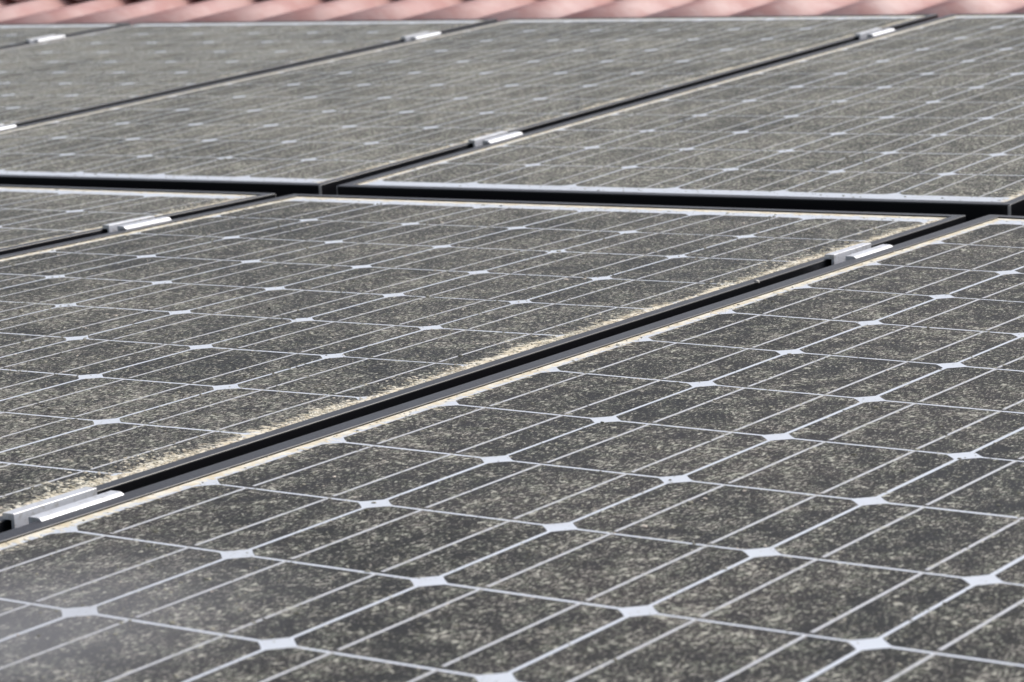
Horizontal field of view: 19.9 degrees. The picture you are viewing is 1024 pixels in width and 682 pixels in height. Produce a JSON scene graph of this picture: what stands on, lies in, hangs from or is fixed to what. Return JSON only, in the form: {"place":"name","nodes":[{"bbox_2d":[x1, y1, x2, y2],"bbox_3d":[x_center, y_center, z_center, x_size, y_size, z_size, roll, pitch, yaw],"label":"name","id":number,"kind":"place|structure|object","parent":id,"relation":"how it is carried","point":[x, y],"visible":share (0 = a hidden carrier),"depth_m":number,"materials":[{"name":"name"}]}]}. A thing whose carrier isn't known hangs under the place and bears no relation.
{"place":"outdoors","nodes":[
{"label":"outdoors","id":0,"kind":"place"},
{"bbox_2d":[0,0,1023,23],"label":"roof","id":1,"kind":"structure","parent":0,"point":[72,11],"depth_m":5.66,"materials":[{"name":"red tile"}]},
{"label":"rail","id":2,"kind":"object","parent":1,"relation":"attached to","visible":0},
{"bbox_2d":[26,35,65,42],"bbox_3d":[-0.844,-0.535,5.281,0.033,0.031,0.072,3,14,33],"label":"clamp","id":3,"kind":"object","parent":2,"relation":"attached to","point":[43,38],"visible":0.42,"depth_m":5.27,"materials":[{"name":"metal"}]},
{"bbox_2d":[401,32,441,41],"bbox_3d":[-0.149,-0.492,4.824,0.033,0.031,0.072,3,14,33],"label":"clamp","id":4,"kind":"object","parent":2,"relation":"attached to","point":[417,36],"visible":0.41,"depth_m":4.81,"materials":[{"name":"metal"}]},
{"bbox_2d":[855,28,894,39],"bbox_3d":[0.545,-0.449,4.367,0.032,0.031,0.072,4,14,33],"label":"clamp","id":5,"kind":"object","parent":2,"relation":"attached to","point":[870,33],"visible":0.42,"depth_m":4.35,"materials":[{"name":"metal"}]},
{"bbox_3d":[-0.613,0.136,1.958,2.750,0.041,0.036,4,12,33],"label":"rail","id":6,"kind":"object","parent":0,"visible":0},
{"bbox_2d":[2,487,123,528],"bbox_3d":[-0.263,0.110,1.717,0.032,0.031,0.072,4,12,33],"label":"clamp","id":7,"kind":"object","parent":6,"relation":"attached to","point":[61,504],"visible":0.41,"depth_m":1.71,"materials":[{"name":"metal"}]},
{"bbox_2d":[0,185,275,254],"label":"solar panel","id":8,"kind":"object","parent":6,"relation":"on","point":[32,217],"visible":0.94,"depth_m":3.18,"materials":[{"name":"grey"}]},
{"bbox_2d":[0,194,965,532],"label":"solar panel","id":9,"kind":"object","parent":6,"relation":"on","point":[136,358],"visible":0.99,"depth_m":2.42,"materials":[{"name":"grey"}]},
{"bbox_2d":[0,214,1023,681],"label":"solar panel","id":10,"kind":"object","parent":6,"relation":"on","point":[814,476],"visible":1,"depth_m":1.64,"materials":[{"name":"grey"}]},
{"bbox_3d":[-0.364,-0.206,3.763,4.300,0.042,0.036,4,14,33],"label":"rail","id":11,"kind":"object","parent":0,"visible":0},
{"bbox_2d":[0,124,16,129],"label":"clamp","id":12,"kind":"object","parent":11,"relation":"attached to","point":[2,127],"visible":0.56,"depth_m":4.00,"materials":[{"name":"metal"}]},
{"bbox_2d":[0,23,129,48],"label":"solar panel","id":13,"kind":"object","parent":11,"relation":"on","point":[11,35],"visible":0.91,"depth_m":5.46,"materials":[{"name":"grey"}]},
{"bbox_2d":[0,19,497,125],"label":"solar panel","id":14,"kind":"object","parent":11,"relation":"on","point":[60,77],"visible":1,"depth_m":4.81,"materials":[{"name":"grey"}]},
{"bbox_2d":[0,14,937,197],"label":"solar panel","id":15,"kind":"object","parent":11,"relation":"on","point":[327,126],"visible":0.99,"depth_m":3.99,"materials":[{"name":"grey"}]},
{"bbox_2d":[468,131,522,147],"bbox_3d":[-0.018,-0.233,3.528,0.032,0.031,0.072,4,14,33],"label":"clamp","id":16,"kind":"object","parent":11,"relation":"attached to","point":[491,138],"visible":0.42,"depth_m":3.52,"materials":[{"name":"metal"}]},
{"bbox_2d":[336,13,1023,221],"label":"solar panel","id":17,"kind":"object","parent":11,"relation":"on","point":[926,117],"visible":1,"depth_m":3.35,"materials":[{"name":"grey"}]},
{"bbox_3d":[-0.044,-0.040,2.803,2.750,0.042,0.036,4,12,33],"label":"rail","id":18,"kind":"object","parent":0,"visible":0},
{"bbox_2d":[102,216,171,232],"bbox_3d":[-0.388,-0.109,3.020,0.032,0.031,0.072,4,12,33],"label":"clamp","id":19,"kind":"object","parent":18,"relation":"attached to","point":[130,223],"visible":0.4,"depth_m":3.01,"materials":[{"name":"metal"}]},
{"bbox_2d":[824,243,892,264],"bbox_3d":[0.306,-0.065,2.561,0.032,0.031,0.072,4,12,33],"label":"clamp","id":20,"kind":"object","parent":18,"relation":"attached to","point":[852,252],"visible":0.4,"depth_m":2.55,"materials":[{"name":"metal"}]}
]}

